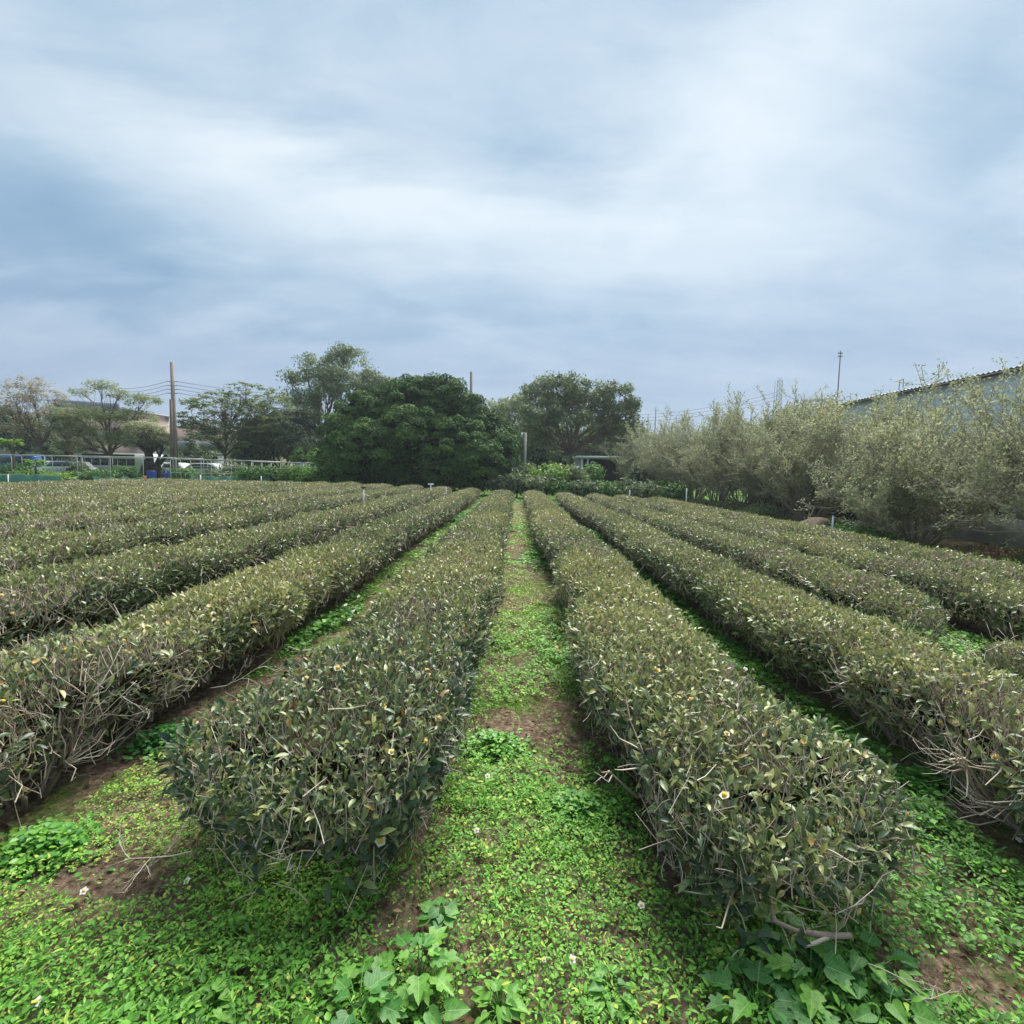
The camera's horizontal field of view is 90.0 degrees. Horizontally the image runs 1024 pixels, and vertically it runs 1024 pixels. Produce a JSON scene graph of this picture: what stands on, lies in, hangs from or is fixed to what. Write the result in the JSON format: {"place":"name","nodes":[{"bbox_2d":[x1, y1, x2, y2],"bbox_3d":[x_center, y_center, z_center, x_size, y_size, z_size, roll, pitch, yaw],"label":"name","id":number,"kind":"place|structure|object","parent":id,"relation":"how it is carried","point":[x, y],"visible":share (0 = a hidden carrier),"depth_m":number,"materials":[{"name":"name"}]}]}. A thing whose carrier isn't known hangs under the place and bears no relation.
{"place":"outdoors","nodes":[
{"label":"outdoors","id":0,"kind":"place"},
{"bbox_2d":[54,400,119,412],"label":"rooftop panel","id":1,"kind":"object","parent":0,"point":[88,404],"visible":0.41,"depth_m":64.53,"materials":[{"name":"white paint"}]},
{"bbox_2d":[0,467,1023,1023],"bbox_3d":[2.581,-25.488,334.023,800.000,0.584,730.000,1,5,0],"label":"ground","id":2,"kind":"structure","parent":0,"point":[102,889],"depth_m":2.21,"materials":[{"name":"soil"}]},
{"bbox_2d":[0,455,45,469],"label":"parked van","id":3,"kind":"object","parent":2,"relation":"on","point":[4,459],"visible":0.04,"depth_m":45.13,"materials":[{"name":"blue paint"}]},
{"bbox_2d":[0,474,59,481],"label":"garden net","id":4,"kind":"object","parent":2,"relation":"on","point":[23,478],"visible":0.77,"depth_m":33.68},
{"bbox_2d":[0,405,73,454],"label":"dark tree","id":5,"kind":"object","parent":2,"relation":"on","point":[29,445],"visible":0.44,"depth_m":52.85,"materials":[{"name":"green plant"}]},
{"bbox_2d":[0,372,75,459],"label":"sparse tree","id":6,"kind":"object","parent":2,"relation":"on","point":[37,440],"visible":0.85,"depth_m":43.75,"materials":[{"name":"green plant"}]},
{"bbox_2d":[32,441,79,460],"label":"shrub","id":7,"kind":"object","parent":2,"relation":"on","point":[50,449],"visible":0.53,"depth_m":49.29,"materials":[{"name":"green plant"}]},
{"bbox_2d":[32,461,97,473],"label":"parked car","id":8,"kind":"object","parent":2,"relation":"on","point":[59,466],"visible":0.09,"depth_m":42.64,"materials":[{"name":"white paint"}]},
{"bbox_2d":[0,803,137,903],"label":"clover clump","id":9,"kind":"object","parent":2,"relation":"on","point":[21,839],"visible":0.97,"depth_m":2.15,"materials":[{"name":"green plant"}]},
{"bbox_2d":[0,477,173,485],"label":"tea hedge","id":10,"kind":"object","parent":2,"relation":"on","point":[74,480],"visible":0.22,"depth_m":20.59,"materials":[{"name":"green plant"}]},
{"bbox_2d":[35,378,165,469],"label":"sparse tree","id":11,"kind":"object","parent":2,"relation":"on","point":[113,435],"visible":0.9,"depth_m":42.52,"materials":[{"name":"green plant"}]},
{"bbox_2d":[0,454,203,478],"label":"pipe frame","id":12,"kind":"object","parent":2,"relation":"on","point":[99,456],"visible":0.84,"depth_m":34.09,"materials":[{"name":"grey metal"}]},
{"bbox_2d":[0,478,208,487],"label":"tea hedge","id":13,"kind":"object","parent":2,"relation":"on","point":[24,484],"visible":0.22,"depth_m":18.95,"materials":[{"name":"green plant"}]},
{"bbox_2d":[69,437,156,453],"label":"house","id":14,"kind":"structure","parent":2,"relation":"on","point":[134,450],"depth_m":59.97,"materials":[{"name":"white paint"}]},
{"bbox_2d":[69,453,163,474],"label":"minibus","id":15,"kind":"object","parent":2,"relation":"on","point":[102,463],"visible":0.23,"depth_m":45.05,"materials":[{"name":"white paint"}]},
{"bbox_2d":[0,479,236,491],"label":"tea hedge","id":16,"kind":"object","parent":2,"relation":"on","point":[106,484],"visible":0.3,"depth_m":18.20,"materials":[{"name":"green plant"}]},
{"bbox_2d":[67,408,169,438],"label":"house","id":17,"kind":"structure","parent":2,"relation":"on","point":[164,420],"depth_m":70.40,"materials":[{"name":"white paint"}]},
{"bbox_2d":[0,480,268,495],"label":"tea hedge","id":18,"kind":"object","parent":2,"relation":"on","point":[36,489],"visible":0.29,"depth_m":15.98,"materials":[{"name":"green plant"}]},
{"bbox_2d":[116,420,180,478],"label":"pollard tree","id":19,"kind":"object","parent":2,"relation":"on","point":[150,442],"visible":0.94,"depth_m":40.59,"materials":[{"name":"green plant"}]},
{"bbox_2d":[0,480,297,503],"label":"tea hedge","id":20,"kind":"object","parent":2,"relation":"on","point":[44,493],"visible":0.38,"depth_m":14.73,"materials":[{"name":"green plant"}]},
{"bbox_2d":[105,718,213,762],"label":"clover clump","id":21,"kind":"object","parent":2,"relation":"on","point":[166,728],"visible":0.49,"depth_m":2.98,"materials":[{"name":"green plant"}]},
{"bbox_2d":[0,481,331,506],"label":"tea hedge","id":22,"kind":"object","parent":2,"relation":"on","point":[44,501],"visible":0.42,"depth_m":12.86,"materials":[{"name":"green plant"}]},
{"bbox_2d":[167,362,178,470],"bbox_3d":[-25.603,-6.714,38.796,0.813,9.080,0.378,3,5,20],"label":"utility pole","id":23,"kind":"object","parent":2,"relation":"on","point":[172,381],"visible":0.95,"depth_m":38.62,"materials":[{"name":"concrete"}]},
{"bbox_2d":[0,481,362,520],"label":"tea hedge","id":24,"kind":"object","parent":2,"relation":"on","point":[9,511],"visible":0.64,"depth_m":11.13,"materials":[{"name":"green plant"}]},
{"bbox_2d":[165,442,221,462],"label":"shrub","id":25,"kind":"object","parent":2,"relation":"on","point":[184,453],"visible":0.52,"depth_m":51.05,"materials":[{"name":"green plant"}]},
{"bbox_2d":[157,441,231,464],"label":"house","id":26,"kind":"structure","parent":2,"relation":"on","point":[199,443],"depth_m":55.50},
{"bbox_2d":[0,483,393,544],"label":"tea hedge","id":27,"kind":"object","parent":2,"relation":"on","point":[72,521],"visible":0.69,"depth_m":9.33,"materials":[{"name":"green plant"}]},
{"bbox_2d":[180,975,237,1023],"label":"broadleaf weed","id":28,"kind":"object","parent":2,"relation":"on","point":[221,988],"visible":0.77,"depth_m":1.55,"materials":[{"name":"green plant"}]},
{"bbox_2d":[0,484,424,586],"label":"tea hedge","id":29,"kind":"object","parent":2,"relation":"on","point":[47,547],"visible":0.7,"depth_m":7.03,"materials":[{"name":"green plant"}]},
{"bbox_2d":[170,459,279,476],"bbox_3d":[-19.392,-2.644,35.051,5.316,1.824,4.047,1,5,0],"label":"pipe frame","id":30,"kind":"object","parent":2,"relation":"on","point":[207,460],"visible":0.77,"depth_m":33.02,"materials":[{"name":"grey metal"}]},
{"bbox_2d":[0,486,451,658],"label":"tea hedge","id":31,"kind":"object","parent":2,"relation":"on","point":[57,598],"visible":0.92,"depth_m":5.02,"materials":[{"name":"green plant"}]},
{"bbox_2d":[176,381,294,468],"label":"umbrella leaf tree","id":32,"kind":"object","parent":2,"relation":"on","point":[212,432],"visible":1,"depth_m":41.41,"materials":[{"name":"green plant"}]},
{"bbox_2d":[0,487,480,826],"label":"tea hedge","id":33,"kind":"object","parent":2,"relation":"on","point":[44,689],"visible":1,"depth_m":3.19,"materials":[{"name":"green plant"}]},
{"bbox_2d":[231,464,269,480],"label":"shrub","id":34,"kind":"object","parent":2,"relation":"on","point":[247,473],"visible":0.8,"depth_m":32.05,"materials":[{"name":"green plant"}]},
{"bbox_2d":[258,466,289,481],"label":"shrub","id":35,"kind":"object","parent":2,"relation":"on","point":[272,473],"visible":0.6,"depth_m":32.37,"materials":[{"name":"green plant"}]},
{"bbox_2d":[224,404,324,467],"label":"dark tree","id":36,"kind":"object","parent":2,"relation":"on","point":[298,429],"visible":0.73,"depth_m":44.75,"materials":[{"name":"green plant"}]},
{"bbox_2d":[288,443,318,466],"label":"shrub","id":37,"kind":"object","parent":2,"relation":"on","point":[304,455],"visible":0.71,"depth_m":43.22,"materials":[{"name":"green plant"}]},
{"bbox_2d":[292,465,324,482],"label":"shrub","id":38,"kind":"object","parent":2,"relation":"on","point":[307,474],"visible":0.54,"depth_m":31.56,"materials":[{"name":"green plant"}]},
{"bbox_2d":[152,489,514,931],"bbox_3d":[-0.670,0.110,14.708,1.490,0.819,26.020,1,5,0],"label":"tea hedge","id":39,"kind":"object","parent":2,"relation":"on","point":[378,697],"visible":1,"depth_m":2.28,"materials":[{"name":"green plant"}]},
{"bbox_2d":[273,341,397,425],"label":"tall tree","id":40,"kind":"object","parent":2,"relation":"on","point":[327,375],"visible":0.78,"depth_m":48.99,"materials":[{"name":"green plant"}]},
{"bbox_2d":[292,956,424,1023],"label":"broadleaf weed","id":41,"kind":"object","parent":2,"relation":"on","point":[376,982],"visible":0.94,"depth_m":1.56,"materials":[{"name":"green plant"}]},
{"bbox_2d":[311,385,419,486],"bbox_3d":[-9.120,-4.557,34.074,6.970,7.159,11.267,1,5,0],"label":"lychee tree","id":42,"kind":"object","parent":2,"relation":"on","point":[355,438],"visible":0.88,"depth_m":30.36,"materials":[{"name":"green plant"}]},
{"bbox_2d":[377,926,464,1007],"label":"broadleaf weed","id":43,"kind":"object","parent":2,"relation":"on","point":[419,987],"visible":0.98,"depth_m":1.65,"materials":[{"name":"green plant"}]},
{"bbox_2d":[393,982,470,1023],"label":"broadleaf weed","id":44,"kind":"object","parent":2,"relation":"on","point":[455,1007],"visible":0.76,"depth_m":1.54,"materials":[{"name":"green plant"}]},
{"bbox_2d":[416,896,459,932],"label":"broadleaf weed","id":45,"kind":"object","parent":2,"relation":"on","point":[438,916],"visible":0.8,"depth_m":1.85,"materials":[{"name":"green plant"}]},
{"bbox_2d":[373,371,524,494],"bbox_3d":[-5.122,-4.976,34.254,9.975,8.263,13.171,-2,6,-33],"label":"lychee tree","id":46,"kind":"object","parent":2,"relation":"on","point":[447,434],"visible":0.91,"depth_m":30.52,"materials":[{"name":"green plant"}]},
{"bbox_2d":[479,473,511,491],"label":"shrub","id":47,"kind":"object","parent":2,"relation":"on","point":[497,484],"visible":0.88,"depth_m":29.74,"materials":[{"name":"green plant"}]},
{"bbox_2d":[451,726,542,767],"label":"clover clump","id":48,"kind":"object","parent":2,"relation":"on","point":[497,737],"visible":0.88,"depth_m":3.10,"materials":[{"name":"green plant"}]},
{"bbox_2d":[470,977,528,1023],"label":"broadleaf weed","id":49,"kind":"object","parent":2,"relation":"on","point":[509,1009],"visible":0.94,"depth_m":1.59,"materials":[{"name":"green plant"}]},
{"bbox_2d":[486,393,529,449],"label":"slender tree","id":50,"kind":"object","parent":2,"relation":"on","point":[504,406],"visible":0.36,"depth_m":48.80,"materials":[{"name":"green plant"}]},
{"bbox_2d":[0,495,1023,1023],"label":"ground cover","id":51,"kind":"object","parent":2,"relation":"on","point":[114,1007],"visible":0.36,"depth_m":1.91,"materials":[{"name":"green plant"}]},
{"bbox_2d":[0,560,1023,1023],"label":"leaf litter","id":52,"kind":"object","parent":2,"relation":"on","point":[946,960],"visible":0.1,"depth_m":2.12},
{"bbox_2d":[502,470,531,498],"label":"shrub","id":53,"kind":"object","parent":2,"relation":"on","point":[515,482],"visible":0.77,"depth_m":29.78,"materials":[{"name":"green plant"}]},
{"bbox_2d":[518,474,555,492],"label":"shrub","id":54,"kind":"object","parent":2,"relation":"on","point":[538,483],"visible":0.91,"depth_m":29.08,"materials":[{"name":"green plant"}]},
{"bbox_2d":[518,440,560,468],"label":"shrub","id":55,"kind":"object","parent":2,"relation":"on","point":[538,455],"visible":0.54,"depth_m":41.08,"materials":[{"name":"green plant"}]},
{"bbox_2d":[526,461,570,494],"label":"shrub","id":56,"kind":"object","parent":2,"relation":"on","point":[556,470],"visible":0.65,"depth_m":30.47,"materials":[{"name":"green plant"}]},
{"bbox_2d":[515,423,582,468],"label":"dark tree","id":57,"kind":"object","parent":2,"relation":"on","point":[563,430],"visible":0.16,"depth_m":50.92,"materials":[{"name":"green plant"}]},
{"bbox_2d":[543,476,576,496],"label":"shrub","id":58,"kind":"object","parent":2,"relation":"on","point":[558,486],"visible":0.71,"depth_m":29.50,"materials":[{"name":"green plant"}]},
{"bbox_2d":[562,464,591,483],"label":"shrub","id":59,"kind":"object","parent":2,"relation":"on","point":[576,475],"visible":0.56,"depth_m":31.37,"materials":[{"name":"green plant"}]},
{"bbox_2d":[512,369,647,469],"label":"broad tree","id":60,"kind":"object","parent":2,"relation":"on","point":[567,401],"visible":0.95,"depth_m":42.12,"materials":[{"name":"green plant"}]},
{"bbox_2d":[525,778,637,847],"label":"clover clump","id":61,"kind":"object","parent":2,"relation":"on","point":[574,803],"visible":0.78,"depth_m":2.53,"materials":[{"name":"green plant"}]},
{"bbox_2d":[565,479,603,496],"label":"shrub","id":62,"kind":"object","parent":2,"relation":"on","point":[585,489],"visible":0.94,"depth_m":29.35,"materials":[{"name":"green plant"}]},
{"bbox_2d":[582,461,605,481],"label":"shrub","id":63,"kind":"object","parent":2,"relation":"on","point":[596,473],"visible":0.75,"depth_m":33.51,"materials":[{"name":"green plant"}]},
{"bbox_2d":[573,456,633,492],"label":"open shed","id":64,"kind":"structure","parent":2,"relation":"on","point":[610,466],"depth_m":43.34,"materials":[{"name":"white paint"}]},
{"bbox_2d":[568,415,651,464],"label":"background tree","id":65,"kind":"object","parent":2,"relation":"on","point":[591,452],"visible":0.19,"depth_m":54.32,"materials":[{"name":"green plant"}]},
{"bbox_2d":[587,960,638,1023],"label":"broadleaf weed","id":66,"kind":"object","parent":2,"relation":"on","point":[595,983],"visible":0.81,"depth_m":1.64,"materials":[{"name":"green plant"}]},
{"bbox_2d":[595,417,677,477],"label":"twiggy shrub","id":67,"kind":"object","parent":2,"relation":"on","point":[627,452],"visible":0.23,"depth_m":38.43,"materials":[{"name":"green plant"}]},
{"bbox_2d":[619,480,664,498],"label":"shrub","id":68,"kind":"object","parent":2,"relation":"on","point":[641,490],"visible":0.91,"depth_m":28.32,"materials":[{"name":"green plant"}]},
{"bbox_2d":[631,404,711,491],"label":"twiggy shrub","id":69,"kind":"object","parent":2,"relation":"on","point":[665,429],"visible":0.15,"depth_m":34.14,"materials":[{"name":"green plant"}]},
{"bbox_2d":[622,404,725,499],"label":"twiggy shrub","id":70,"kind":"object","parent":2,"relation":"on","point":[662,462],"visible":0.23,"depth_m":31.56,"materials":[{"name":"green plant"}]},
{"bbox_2d":[660,480,691,500],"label":"shrub","id":71,"kind":"object","parent":2,"relation":"on","point":[675,492],"visible":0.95,"depth_m":27.66,"materials":[{"name":"green plant"}]},
{"bbox_2d":[656,390,776,504],"bbox_3d":[11.432,-3.529,28.691,7.409,6.712,5.684,3,5,25],"label":"twiggy shrub","id":72,"kind":"object","parent":2,"relation":"on","point":[706,443],"visible":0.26,"depth_m":28.35,"materials":[{"name":"green plant"}]},
{"bbox_2d":[523,490,921,969],"bbox_3d":[1.063,0.212,14.735,1.335,0.822,26.396,1,5,0],"label":"tea hedge","id":73,"kind":"object","parent":2,"relation":"on","point":[717,746],"visible":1,"depth_m":2.20,"materials":[{"name":"green plant"}]},
{"bbox_2d":[770,899,852,947],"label":"pruned branch","id":74,"kind":"object","parent":73,"relation":"on","point":[822,936],"visible":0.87,"depth_m":1.76,"materials":[{"name":"brown plant"}]},
{"bbox_2d":[648,382,817,506],"bbox_3d":[11.647,-3.043,26.046,6.836,6.250,7.575,-2,6,-35],"label":"twiggy shrub","id":75,"kind":"object","parent":2,"relation":"on","point":[714,473],"visible":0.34,"depth_m":25.34,"materials":[{"name":"green plant"}]},
{"bbox_2d":[697,954,808,1023],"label":"broadleaf weed","id":76,"kind":"object","parent":2,"relation":"on","point":[721,978],"visible":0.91,"depth_m":1.62,"materials":[{"name":"green plant"}]},
{"bbox_2d":[734,501,797,521],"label":"weed bank","id":77,"kind":"structure","parent":2,"relation":"on","point":[767,511],"depth_m":20.80,"materials":[{"name":"green plant"}]},
{"bbox_2d":[585,492,956,643],"bbox_3d":[4.218,0.188,16.322,1.286,0.819,22.782,1,5,0],"label":"tea hedge","id":78,"kind":"object","parent":2,"relation":"on","point":[869,593],"visible":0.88,"depth_m":6.69,"materials":[{"name":"green plant"}]},
{"bbox_2d":[741,900,822,970],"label":"broadleaf weed","id":79,"kind":"object","parent":2,"relation":"on","point":[794,921],"visible":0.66,"depth_m":1.82,"materials":[{"name":"green plant"}]},
{"bbox_2d":[720,378,857,514],"bbox_3d":[12.107,-2.760,22.430,6.120,6.239,6.562,0,5,-17],"label":"twiggy shrub","id":80,"kind":"object","parent":2,"relation":"on","point":[767,424],"visible":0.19,"depth_m":22.35,"materials":[{"name":"green plant"}]},
{"bbox_2d":[555,491,1023,841],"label":"tea hedge","id":81,"kind":"object","parent":2,"relation":"on","point":[976,722],"visible":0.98,"depth_m":3.45,"materials":[{"name":"green plant"}]},
{"bbox_2d":[750,929,865,1023],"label":"broadleaf weed","id":82,"kind":"object","parent":2,"relation":"on","point":[837,969],"visible":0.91,"depth_m":1.67,"materials":[{"name":"green plant"}]},
{"bbox_2d":[766,975,868,1023],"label":"broadleaf weed","id":83,"kind":"object","parent":2,"relation":"on","point":[851,1010],"visible":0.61,"depth_m":1.62,"materials":[{"name":"green plant"}]},
{"bbox_2d":[614,494,1023,642],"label":"tea hedge","id":84,"kind":"object","parent":2,"relation":"on","point":[986,596],"visible":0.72,"depth_m":6.70,"materials":[{"name":"green plant"}]},
{"bbox_2d":[728,389,941,519],"bbox_3d":[11.904,-2.097,19.821,6.222,5.327,5.455,2,5,12],"label":"twiggy shrub","id":85,"kind":"object","parent":2,"relation":"on","point":[789,463],"visible":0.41,"depth_m":19.73,"materials":[{"name":"green plant"}]},
{"bbox_2d":[646,496,1023,586],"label":"tea hedge","id":86,"kind":"object","parent":2,"relation":"on","point":[946,555],"visible":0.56,"depth_m":9.52,"materials":[{"name":"green plant"}]},
{"bbox_2d":[748,487,928,526],"bbox_3d":[13.762,-0.454,23.238,0.070,1.550,13.410,1,5,0],"label":"plank fence","id":87,"kind":"object","parent":2,"relation":"on","point":[841,515],"visible":0.01,"depth_m":22.23,"materials":[{"name":"brown wood"}]},
{"bbox_2d":[682,500,999,560],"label":"dirt bank","id":88,"kind":"structure","parent":2,"relation":"on","point":[954,541],"depth_m":14.90,"materials":[{"name":"brown soil"}]},
{"bbox_2d":[709,498,751,512],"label":"weed bank","id":89,"kind":"structure","parent":88,"relation":"on","point":[733,502],"depth_m":24.36,"materials":[{"name":"green plant"}]},
{"bbox_2d":[933,543,1023,563],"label":"weed bank","id":90,"kind":"structure","parent":88,"relation":"on","point":[993,552],"depth_m":12.35,"materials":[{"name":"green plant"}]},
{"bbox_2d":[825,731,891,763],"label":"clover clump","id":91,"kind":"object","parent":2,"relation":"on","point":[868,741],"visible":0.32,"depth_m":3.30,"materials":[{"name":"green plant"}]},
{"bbox_2d":[816,925,922,1023],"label":"broadleaf weed","id":92,"kind":"object","parent":2,"relation":"on","point":[909,964],"visible":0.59,"depth_m":1.71,"materials":[{"name":"green plant"}]},
{"bbox_2d":[820,963,946,1023],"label":"broadleaf weed","id":93,"kind":"object","parent":2,"relation":"on","point":[923,1013],"visible":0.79,"depth_m":1.62,"materials":[{"name":"green plant"}]},
{"bbox_2d":[825,520,941,548],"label":"weed bank","id":94,"kind":"structure","parent":2,"relation":"on","point":[862,531],"depth_m":14.18,"materials":[{"name":"green plant"}]},
{"bbox_2d":[773,360,997,529],"bbox_3d":[12.709,-2.056,17.420,6.282,5.928,6.143,-4,7,-45],"label":"twiggy shrub","id":95,"kind":"object","parent":2,"relation":"on","point":[837,444],"visible":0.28,"depth_m":17.26,"materials":[{"name":"green plant"}]},
{"bbox_2d":[793,358,1023,545],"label":"twiggy shrub","id":96,"kind":"object","parent":2,"relation":"on","point":[890,496],"visible":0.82,"depth_m":13.54,"materials":[{"name":"green plant"}]},
{"bbox_2d":[818,365,1023,520],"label":"metal warehouse","id":97,"kind":"structure","parent":2,"relation":"on","point":[993,375],"depth_m":20.77,"materials":[{"name":"grey metal"}]},
{"bbox_2d":[891,765,982,801],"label":"clover clump","id":98,"kind":"object","parent":2,"relation":"on","point":[917,772],"visible":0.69,"depth_m":2.89,"materials":[{"name":"green plant"}]},
{"bbox_2d":[892,351,1023,545],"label":"twiggy shrub","id":99,"kind":"object","parent":2,"relation":"on","point":[985,465],"visible":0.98,"depth_m":11.21,"materials":[{"name":"green plant"}]},
{"bbox_2d":[928,487,1023,549],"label":"block wall","id":100,"kind":"structure","parent":2,"relation":"on","point":[997,537],"depth_m":14.24,"materials":[{"name":"concrete"}]},
{"bbox_2d":[933,623,1023,690],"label":"tea hedge","id":101,"kind":"object","parent":2,"relation":"on","point":[1008,652],"visible":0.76,"depth_m":4.18,"materials":[{"name":"green plant"}]},
{"bbox_2d":[0,0,1023,469],"label":"sky","id":102,"kind":"structure","parent":0,"point":[681,201],"materials":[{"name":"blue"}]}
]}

